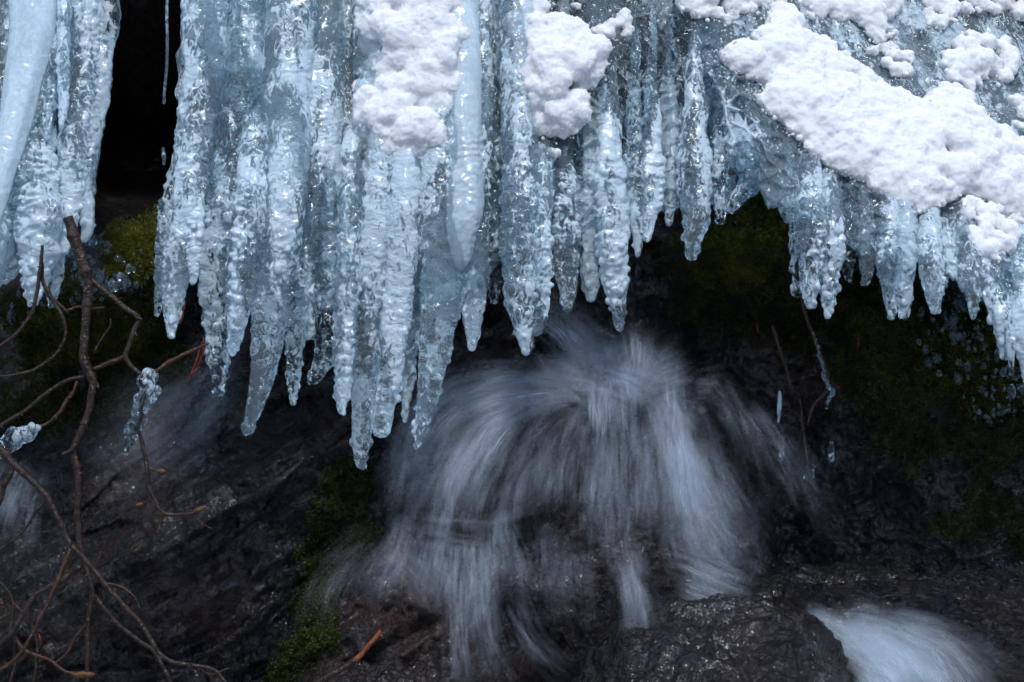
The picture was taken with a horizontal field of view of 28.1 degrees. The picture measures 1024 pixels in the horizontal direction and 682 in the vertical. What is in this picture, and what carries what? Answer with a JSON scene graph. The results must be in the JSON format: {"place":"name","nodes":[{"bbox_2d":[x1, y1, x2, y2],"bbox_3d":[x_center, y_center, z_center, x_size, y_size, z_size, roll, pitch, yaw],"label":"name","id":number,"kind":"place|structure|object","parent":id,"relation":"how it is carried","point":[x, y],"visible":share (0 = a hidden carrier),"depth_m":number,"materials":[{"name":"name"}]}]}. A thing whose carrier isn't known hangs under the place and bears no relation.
{"place":"outdoors","nodes":[
{"label":"outdoors","id":0,"kind":"place"},
{"bbox_2d":[0,0,1023,681],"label":"rock face","id":1,"kind":"object","parent":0,"point":[436,508],"visible":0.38,"depth_m":4.33},
{"bbox_2d":[0,0,100,284],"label":"ice curtain","id":2,"kind":"object","parent":1,"relation":"attached to","point":[13,267],"visible":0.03,"depth_m":4.12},
{"bbox_2d":[0,229,14,286],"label":"icicle","id":3,"kind":"object","parent":2,"relation":"hanging from","point":[10,253],"visible":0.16,"depth_m":4.00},
{"bbox_2d":[0,0,56,224],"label":"icicle","id":4,"kind":"object","parent":2,"relation":"hanging from","point":[32,27],"visible":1,"depth_m":4.01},
{"bbox_2d":[8,110,65,306],"bbox_3d":[-0.957,-0.322,4.051,0.109,0.514,0.256,0,0,-25],"label":"icicle","id":5,"kind":"object","parent":2,"relation":"hanging from","point":[38,214],"visible":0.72,"depth_m":3.96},
{"bbox_2d":[0,0,85,264],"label":"icicle","id":6,"kind":"object","parent":2,"relation":"hanging from","point":[78,7],"visible":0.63,"depth_m":4.04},
{"bbox_2d":[41,68,56,140],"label":"icicle","id":7,"kind":"object","parent":2,"relation":"hanging from","point":[49,102],"visible":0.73,"depth_m":4.01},
{"bbox_2d":[45,240,64,308],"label":"icicle","id":8,"kind":"object","parent":2,"relation":"hanging from","point":[57,279],"visible":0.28,"depth_m":4.00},
{"bbox_2d":[55,0,71,128],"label":"icicle","id":9,"kind":"object","parent":2,"relation":"hanging from","point":[63,35],"visible":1,"depth_m":4.02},
{"bbox_2d":[56,0,101,254],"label":"icicle","id":10,"kind":"object","parent":2,"relation":"hanging from","point":[73,141],"visible":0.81,"depth_m":4.03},
{"bbox_2d":[79,0,121,242],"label":"icicle","id":11,"kind":"object","parent":2,"relation":"hanging from","point":[110,19],"visible":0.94,"depth_m":4.06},
{"bbox_2d":[0,203,157,398],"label":"moss","id":12,"kind":"object","parent":1,"relation":"on","point":[131,237],"visible":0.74,"depth_m":4.34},
{"bbox_2d":[88,232,96,247],"bbox_3d":[-0.875,-0.210,4.270,0.019,0.036,0.020,5,-15,-34],"label":"ice bead","id":13,"kind":"object","parent":12,"relation":"attached to","point":[92,241],"visible":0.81,"depth_m":4.26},
{"bbox_2d":[107,280,117,291],"bbox_3d":[-0.818,-0.113,4.193,0.020,0.025,0.020,0,0,-39],"label":"ice bead","id":14,"kind":"object","parent":12,"relation":"attached to","point":[112,285],"visible":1,"depth_m":4.19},
{"bbox_2d":[113,254,122,263],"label":"ice bead","id":15,"kind":"object","parent":12,"relation":"attached to","point":[117,258],"visible":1,"depth_m":4.22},
{"bbox_2d":[118,272,128,291],"bbox_3d":[-0.797,-0.121,4.202,0.022,0.040,0.021,-8,9,-34],"label":"ice bead","id":16,"kind":"object","parent":12,"relation":"attached to","point":[123,284],"visible":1,"depth_m":4.20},
{"bbox_2d":[0,278,193,440],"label":"moss","id":17,"kind":"object","parent":1,"relation":"on","point":[148,362],"visible":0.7,"depth_m":4.44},
{"bbox_2d":[7,308,16,323],"bbox_3d":[-1.073,-0.053,4.395,0.022,0.036,0.021,0,3,-32],"label":"ice bead","id":18,"kind":"object","parent":17,"relation":"attached to","point":[11,316],"visible":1,"depth_m":4.39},
{"bbox_2d":[163,0,168,103],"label":"icicle","id":19,"kind":"object","parent":1,"relation":"hanging from","point":[167,51],"visible":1,"depth_m":4.12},
{"bbox_2d":[261,456,380,681],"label":"moss","id":20,"kind":"object","parent":1,"relation":"on","point":[322,580],"visible":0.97,"depth_m":4.21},
{"bbox_2d":[175,0,500,307],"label":"ice curtain","id":21,"kind":"object","parent":1,"relation":"attached to","point":[494,257],"visible":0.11,"depth_m":4.08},
{"bbox_2d":[153,97,179,316],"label":"icicle","id":22,"kind":"object","parent":21,"relation":"hanging from","point":[165,205],"visible":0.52,"depth_m":4.00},
{"bbox_2d":[160,0,228,338],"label":"icicle","id":23,"kind":"object","parent":21,"relation":"hanging from","point":[203,49],"visible":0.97,"depth_m":4.02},
{"bbox_2d":[184,205,205,284],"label":"icicle","id":24,"kind":"object","parent":23,"relation":"attached to","point":[194,232],"visible":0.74,"depth_m":3.96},
{"bbox_2d":[197,0,265,397],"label":"icicle","id":25,"kind":"object","parent":21,"relation":"hanging from","point":[239,94],"visible":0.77,"depth_m":3.98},
{"bbox_2d":[188,338,203,380],"bbox_3d":[-0.614,0.036,3.980,0.032,0.086,0.004,0,0,0],"label":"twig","id":26,"kind":"object","parent":25,"relation":"attached to","point":[197,357],"visible":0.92,"depth_m":3.98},
{"bbox_2d":[225,97,269,356],"bbox_3d":[-0.509,-0.262,4.044,0.087,0.585,0.234,0,0,0],"label":"icicle","id":27,"kind":"object","parent":21,"relation":"hanging from","point":[249,208],"visible":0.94,"depth_m":3.95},
{"bbox_2d":[241,0,318,435],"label":"icicle","id":28,"kind":"object","parent":21,"relation":"hanging from","point":[288,54],"visible":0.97,"depth_m":3.98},
{"bbox_2d":[284,191,313,405],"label":"icicle","id":29,"kind":"object","parent":21,"relation":"hanging from","point":[297,319],"visible":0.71,"depth_m":3.98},
{"bbox_2d":[307,147,340,385],"bbox_3d":[-0.359,-0.193,4.068,0.082,0.561,0.214,0,0,0],"label":"icicle","id":30,"kind":"object","parent":21,"relation":"hanging from","point":[325,240],"visible":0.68,"depth_m":3.98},
{"bbox_2d":[304,0,348,339],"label":"icicle","id":31,"kind":"object","parent":21,"relation":"hanging from","point":[328,83],"visible":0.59,"depth_m":4.05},
{"bbox_2d":[331,121,364,415],"bbox_3d":[-0.318,-0.179,4.052,0.071,0.648,0.218,0,0,0],"label":"icicle","id":32,"kind":"object","parent":21,"relation":"hanging from","point":[349,288],"visible":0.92,"depth_m":3.96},
{"bbox_2d":[349,0,388,469],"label":"icicle","id":33,"kind":"object","parent":21,"relation":"hanging from","point":[372,169],"visible":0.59,"depth_m":3.97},
{"bbox_2d":[368,147,422,437],"bbox_3d":[-0.200,-0.212,4.056,0.102,0.800,0.242,0,0,17],"label":"icicle","id":34,"kind":"object","parent":21,"relation":"hanging from","point":[399,297],"visible":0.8,"depth_m":3.95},
{"bbox_2d":[400,275,419,422],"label":"icicle","id":35,"kind":"object","parent":21,"relation":"hanging from","point":[409,377],"visible":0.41,"depth_m":3.98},
{"bbox_2d":[342,0,483,156],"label":"snow patch","id":36,"kind":"object","parent":21,"relation":"on","point":[420,41],"visible":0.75,"depth_m":4.01,"materials":[{"name":"snow"}]},
{"bbox_2d":[411,91,467,449],"bbox_3d":[-0.141,-0.279,4.088,0.113,0.980,0.300,0,0,0],"label":"icicle","id":37,"kind":"object","parent":21,"relation":"hanging from","point":[443,277],"visible":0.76,"depth_m":3.95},
{"bbox_2d":[451,0,484,266],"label":"icicle","id":38,"kind":"object","parent":21,"relation":"hanging from","point":[468,194],"visible":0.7,"depth_m":3.99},
{"bbox_2d":[461,0,494,350],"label":"icicle","id":39,"kind":"object","parent":21,"relation":"hanging from","point":[478,271],"visible":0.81,"depth_m":4.00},
{"bbox_2d":[488,111,502,303],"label":"icicle","id":40,"kind":"object","parent":21,"relation":"hanging from","point":[494,287],"visible":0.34,"depth_m":4.03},
{"bbox_2d":[495,0,760,250],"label":"ice curtain","id":41,"kind":"object","parent":21,"relation":"attached to","point":[635,58],"visible":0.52,"depth_m":4.09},
{"bbox_2d":[495,0,540,355],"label":"icicle","id":42,"kind":"object","parent":41,"relation":"hanging from","point":[519,200],"visible":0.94,"depth_m":3.98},
{"bbox_2d":[531,135,554,335],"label":"icicle","id":43,"kind":"object","parent":41,"relation":"hanging from","point":[543,243],"visible":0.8,"depth_m":3.97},
{"bbox_2d":[541,136,566,159],"bbox_3d":[0.074,-0.364,4.032,0.071,0.080,0.025,0,0,-10],"label":"snow patch","id":44,"kind":"object","parent":41,"relation":"on","point":[557,152],"visible":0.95,"depth_m":4.03,"materials":[{"name":"snow"}]},
{"bbox_2d":[496,0,625,157],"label":"snow patch","id":45,"kind":"object","parent":41,"relation":"on","point":[565,51],"visible":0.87,"depth_m":4.03,"materials":[{"name":"snow"}]},
{"bbox_2d":[551,136,581,312],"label":"icicle","id":46,"kind":"object","parent":41,"relation":"hanging from","point":[566,258],"visible":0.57,"depth_m":4.01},
{"bbox_2d":[578,184,599,301],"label":"icicle","id":47,"kind":"object","parent":41,"relation":"hanging from","point":[589,270],"visible":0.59,"depth_m":4.03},
{"bbox_2d":[587,54,630,331],"bbox_3d":[0.188,-0.337,4.079,0.090,0.637,0.182,0,0,0],"label":"icicle","id":48,"kind":"object","parent":41,"relation":"hanging from","point":[608,174],"visible":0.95,"depth_m":4.01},
{"bbox_2d":[590,0,658,47],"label":"snow patch","id":49,"kind":"object","parent":41,"relation":"on","point":[624,18],"visible":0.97,"depth_m":4.11,"materials":[{"name":"snow"}]},
{"bbox_2d":[623,106,642,257],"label":"icicle","id":50,"kind":"object","parent":41,"relation":"hanging from","point":[635,217],"visible":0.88,"depth_m":4.03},
{"bbox_2d":[640,46,666,241],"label":"icicle","id":51,"kind":"object","parent":41,"relation":"hanging from","point":[653,175],"visible":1,"depth_m":4.03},
{"bbox_2d":[664,109,677,225],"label":"icicle","id":52,"kind":"object","parent":41,"relation":"hanging from","point":[671,164],"visible":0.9,"depth_m":4.05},
{"bbox_2d":[675,27,713,259],"bbox_3d":[0.362,-0.423,4.084,0.080,0.530,0.184,0,0,0],"label":"icicle","id":53,"kind":"object","parent":41,"relation":"hanging from","point":[694,173],"visible":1,"depth_m":4.02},
{"bbox_2d":[707,114,728,224],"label":"icicle","id":54,"kind":"object","parent":41,"relation":"hanging from","point":[720,195],"visible":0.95,"depth_m":4.02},
{"bbox_2d":[662,0,774,42],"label":"snow patch","id":55,"kind":"object","parent":41,"relation":"on","point":[706,9],"visible":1,"depth_m":4.13,"materials":[{"name":"snow"}]},
{"bbox_2d":[294,655,502,681],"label":"boulder","id":56,"kind":"object","parent":1,"relation":"on","point":[434,668],"visible":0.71,"depth_m":4.12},
{"bbox_2d":[313,629,382,681],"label":"broken twig","id":57,"kind":"object","parent":56,"relation":"on","point":[352,661],"visible":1,"depth_m":3.88,"materials":[{"name":"wood"}]},
{"bbox_2d":[412,337,581,426],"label":"flowing water","id":58,"kind":"structure","parent":1,"relation":"on","point":[482,378],"depth_m":4.32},
{"bbox_2d":[474,538,573,607],"bbox_3d":[-0.034,0.475,4.443,0.416,0.212,0.403,0,0,42],"label":"boulder","id":59,"kind":"object","parent":1,"relation":"on","point":[517,573],"visible":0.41,"depth_m":4.29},
{"bbox_2d":[550,269,565,337],"bbox_3d":[0.095,-0.081,4.240,0.036,0.150,0.013,0,0,0],"label":"root","id":60,"kind":"object","parent":1,"relation":"attached to","point":[555,299],"visible":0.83,"depth_m":4.24,"materials":[{"name":"red plant"}]},
{"bbox_2d":[439,329,700,595],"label":"waterfall","id":61,"kind":"structure","parent":1,"relation":"on","point":[593,411],"depth_m":4.10,"materials":[{"name":"liquid"}]},
{"bbox_2d":[572,286,586,341],"bbox_3d":[0.140,-0.056,4.240,0.033,0.116,0.008,0,0,0],"label":"root","id":62,"kind":"object","parent":1,"relation":"attached to","point":[575,321],"visible":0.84,"depth_m":4.24,"materials":[{"name":"red plant"}]},
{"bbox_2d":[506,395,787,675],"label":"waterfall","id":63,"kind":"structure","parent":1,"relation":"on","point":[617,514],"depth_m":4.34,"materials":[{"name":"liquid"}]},
{"bbox_2d":[777,391,781,422],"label":"icicle","id":64,"kind":"object","parent":1,"relation":"hanging from","point":[779,403],"visible":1,"depth_m":4.20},
{"bbox_2d":[771,325,790,386],"bbox_3d":[0.557,0.031,4.241,0.044,0.129,0.010,0,0,0],"label":"root","id":65,"kind":"object","parent":1,"relation":"hanging from","point":[779,348],"visible":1,"depth_m":4.24,"materials":[{"name":"brown plant"}]},
{"bbox_2d":[778,435,783,462],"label":"icicle","id":66,"kind":"object","parent":1,"relation":"hanging from","point":[781,447],"visible":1,"depth_m":4.20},
{"bbox_2d":[799,399,808,463],"bbox_3d":[0.604,0.189,4.240,0.021,0.138,0.006,0,0,0],"label":"root","id":67,"kind":"object","parent":1,"relation":"hanging from","point":[802,430],"visible":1,"depth_m":4.24,"materials":[{"name":"brown plant"}]},
{"bbox_2d":[804,464,814,484],"bbox_3d":[0.610,0.273,4.201,0.024,0.043,0.020,0,0,0],"label":"ice cluster","id":68,"kind":"object","parent":1,"relation":"attached to","point":[809,475],"visible":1,"depth_m":4.20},
{"bbox_2d":[799,292,829,424],"bbox_3d":[0.625,0.030,4.240,0.069,0.287,0.011,0,0,0],"label":"root","id":69,"kind":"object","parent":1,"relation":"hanging from","point":[825,392],"visible":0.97,"depth_m":4.24,"materials":[{"name":"brown plant"}]},
{"bbox_2d":[812,331,834,409],"bbox_3d":[0.641,0.061,4.220,0.049,0.162,0.019,0,0,0],"label":"ice cluster","id":70,"kind":"object","parent":69,"relation":"attached to","point":[828,387],"visible":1,"depth_m":4.22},
{"bbox_2d":[748,559,914,642],"bbox_3d":[0.688,0.567,4.327,0.456,0.210,0.415,0,0,-39],"label":"boulder","id":71,"kind":"object","parent":1,"relation":"on","point":[859,619],"visible":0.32,"depth_m":4.21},
{"bbox_2d":[829,441,833,462],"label":"icicle","id":72,"kind":"object","parent":1,"relation":"hanging from","point":[831,451],"visible":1,"depth_m":4.20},
{"bbox_2d":[643,222,1023,487],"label":"moss","id":73,"kind":"object","parent":1,"relation":"on","point":[907,430],"visible":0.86,"depth_m":4.36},
{"bbox_2d":[916,306,924,319],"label":"ice bead","id":74,"kind":"object","parent":73,"relation":"attached to","point":[920,313],"visible":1,"depth_m":4.31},
{"bbox_2d":[984,413,992,426],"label":"ice bead","id":75,"kind":"object","parent":73,"relation":"attached to","point":[989,422],"visible":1,"depth_m":4.31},
{"bbox_2d":[1007,384,1015,398],"bbox_3d":[1.038,0.105,4.253,0.018,0.034,0.019,1,10,15],"label":"ice bead","id":76,"kind":"object","parent":73,"relation":"attached to","point":[1011,390],"visible":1,"depth_m":4.25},
{"bbox_2d":[655,192,1023,434],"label":"moss","id":77,"kind":"object","parent":1,"relation":"on","point":[762,214],"visible":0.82,"depth_m":4.28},
{"bbox_2d":[924,355,933,369],"bbox_3d":[0.873,0.045,4.291,0.020,0.033,0.020,-7,-8,26],"label":"ice bead","id":78,"kind":"object","parent":77,"relation":"attached to","point":[928,362],"visible":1,"depth_m":4.28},
{"bbox_2d":[932,352,941,364],"bbox_3d":[0.887,0.036,4.275,0.019,0.028,0.019,11,-6,-31],"label":"ice bead","id":79,"kind":"object","parent":77,"relation":"attached to","point":[937,358],"visible":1,"depth_m":4.27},
{"bbox_2d":[954,371,961,384],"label":"ice bead","id":80,"kind":"object","parent":77,"relation":"attached to","point":[957,377],"visible":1,"depth_m":4.26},
{"bbox_2d":[962,358,971,374],"bbox_3d":[0.948,0.053,4.261,0.020,0.037,0.021,-3,-2,-38],"label":"ice bead","id":81,"kind":"object","parent":77,"relation":"attached to","point":[967,366],"visible":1,"depth_m":4.25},
{"bbox_2d":[975,332,983,342],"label":"ice bead","id":82,"kind":"object","parent":77,"relation":"attached to","point":[979,337],"visible":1,"depth_m":4.23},
{"bbox_2d":[978,383,984,394],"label":"ice bead","id":83,"kind":"object","parent":77,"relation":"attached to","point":[981,388],"visible":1,"depth_m":4.27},
{"bbox_2d":[701,0,1023,301],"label":"ice curtain","id":84,"kind":"object","parent":1,"relation":"attached to","point":[779,180],"visible":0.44,"depth_m":4.15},
{"bbox_2d":[726,100,760,213],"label":"icicle","id":85,"kind":"object","parent":84,"relation":"hanging from","point":[746,157],"visible":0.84,"depth_m":4.00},
{"bbox_2d":[778,206,789,222],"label":"icicle","id":86,"kind":"object","parent":84,"relation":"hanging from","point":[782,212],"visible":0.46,"depth_m":3.98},
{"bbox_2d":[788,223,799,298],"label":"icicle","id":87,"kind":"object","parent":84,"relation":"hanging from","point":[794,272],"visible":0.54,"depth_m":3.98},
{"bbox_2d":[793,143,829,308],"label":"icicle","id":88,"kind":"object","parent":84,"relation":"hanging from","point":[811,231],"visible":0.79,"depth_m":3.95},
{"bbox_2d":[819,164,845,318],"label":"icicle","id":89,"kind":"object","parent":84,"relation":"hanging from","point":[835,254],"visible":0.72,"depth_m":3.96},
{"bbox_2d":[841,179,859,281],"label":"icicle","id":90,"kind":"object","parent":84,"relation":"hanging from","point":[850,206],"visible":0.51,"depth_m":3.99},
{"bbox_2d":[795,0,921,68],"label":"snow patch","id":91,"kind":"object","parent":84,"relation":"on","point":[871,17],"visible":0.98,"depth_m":4.27,"materials":[{"name":"snow"}]},
{"bbox_2d":[698,0,1023,243],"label":"snow patch","id":92,"kind":"object","parent":84,"relation":"on","point":[846,114],"visible":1,"depth_m":4.09,"materials":[{"name":"snow"}]},
{"bbox_2d":[856,195,875,285],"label":"icicle","id":93,"kind":"object","parent":84,"relation":"hanging from","point":[867,261],"visible":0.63,"depth_m":3.98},
{"bbox_2d":[856,41,914,85],"bbox_3d":[0.774,-0.590,4.233,0.086,0.172,0.150,0,0,44],"label":"snow patch","id":94,"kind":"object","parent":84,"relation":"on","point":[904,68],"visible":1,"depth_m":4.24,"materials":[{"name":"snow"}]},
{"bbox_2d":[874,196,897,319],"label":"icicle","id":95,"kind":"object","parent":84,"relation":"hanging from","point":[884,239],"visible":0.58,"depth_m":3.96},
{"bbox_2d":[890,198,919,319],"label":"icicle","id":96,"kind":"object","parent":84,"relation":"hanging from","point":[906,252],"visible":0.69,"depth_m":3.95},
{"bbox_2d":[917,206,948,314],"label":"icicle","id":97,"kind":"object","parent":84,"relation":"hanging from","point":[933,262],"visible":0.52,"depth_m":3.97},
{"bbox_2d":[951,195,981,319],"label":"icicle","id":98,"kind":"object","parent":84,"relation":"hanging from","point":[967,251],"visible":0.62,"depth_m":4.00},
{"bbox_2d":[912,0,1023,52],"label":"snow patch","id":99,"kind":"object","parent":84,"relation":"on","point":[940,15],"visible":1,"depth_m":4.35,"materials":[{"name":"snow"}]},
{"bbox_2d":[913,23,1023,97],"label":"snow patch","id":100,"kind":"object","parent":84,"relation":"on","point":[972,58],"visible":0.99,"depth_m":4.29,"materials":[{"name":"snow"}]},
{"bbox_2d":[980,202,996,324],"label":"icicle","id":101,"kind":"object","parent":84,"relation":"hanging from","point":[988,280],"visible":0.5,"depth_m":3.99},
{"bbox_2d":[958,194,1023,262],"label":"snow patch","id":102,"kind":"object","parent":84,"relation":"on","point":[994,232],"visible":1,"depth_m":4.05,"materials":[{"name":"snow"}]},
{"bbox_2d":[990,213,1011,360],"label":"icicle","id":103,"kind":"object","parent":84,"relation":"hanging from","point":[1001,313],"visible":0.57,"depth_m":3.97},
{"bbox_2d":[984,87,1023,130],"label":"snow patch","id":104,"kind":"object","parent":84,"relation":"on","point":[1015,100],"visible":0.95,"depth_m":4.28,"materials":[{"name":"snow"}]},
{"bbox_2d":[1003,214,1016,368],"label":"icicle","id":105,"kind":"object","parent":84,"relation":"hanging from","point":[1010,335],"visible":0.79,"depth_m":3.96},
{"bbox_2d":[1012,217,1023,382],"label":"icicle","id":106,"kind":"object","parent":84,"relation":"hanging from","point":[1018,275],"visible":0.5,"depth_m":3.98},
{"bbox_2d":[911,467,1023,558],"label":"moss","id":107,"kind":"object","parent":1,"relation":"on","point":[982,504],"visible":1,"depth_m":4.34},
{"bbox_2d":[707,567,1023,681],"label":"stream","id":108,"kind":"structure","parent":0,"point":[963,626],"depth_m":4.13,"materials":[{"name":"liquid"}]},
{"bbox_2d":[572,590,863,681],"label":"boulder","id":109,"kind":"object","parent":108,"relation":"in","point":[707,636],"visible":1,"depth_m":3.93,"materials":[{"name":"stone"}]},
{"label":"ground","id":110,"kind":"structure","parent":0,"visible":0},
{"bbox_2d":[0,215,212,681],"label":"branch","id":111,"kind":"object","parent":110,"relation":"on","point":[85,273],"visible":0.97,"depth_m":3.84,"materials":[{"name":"brown plant"}]},
{"bbox_2d":[0,581,41,681],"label":"branch","id":112,"kind":"object","parent":111,"relation":"attached to","point":[2,603],"visible":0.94,"depth_m":3.86,"materials":[{"name":"brown plant"}]},
{"bbox_2d":[0,256,104,377],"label":"branch","id":113,"kind":"object","parent":111,"relation":"attached to","point":[58,306],"visible":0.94,"depth_m":3.88,"materials":[{"name":"brown plant"}]},
{"bbox_2d":[0,245,43,347],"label":"branch","id":114,"kind":"object","parent":113,"relation":"attached to","point":[24,323],"visible":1,"depth_m":3.87,"materials":[{"name":"brown plant"}]},
{"bbox_2d":[124,367,161,451],"bbox_3d":[-0.693,0.129,3.840,0.070,0.158,0.042,0,0,0],"label":"ice cluster","id":115,"kind":"object","parent":111,"relation":"attached to","point":[146,396],"visible":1,"depth_m":3.83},
{"bbox_2d":[0,444,229,681],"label":"branch","id":116,"kind":"object","parent":110,"relation":"on","point":[11,461],"visible":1,"depth_m":3.79,"materials":[{"name":"brown plant"}]},
{"bbox_2d":[0,422,40,458],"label":"ice cluster","id":117,"kind":"object","parent":116,"relation":"attached to","point":[12,438],"visible":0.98,"depth_m":3.80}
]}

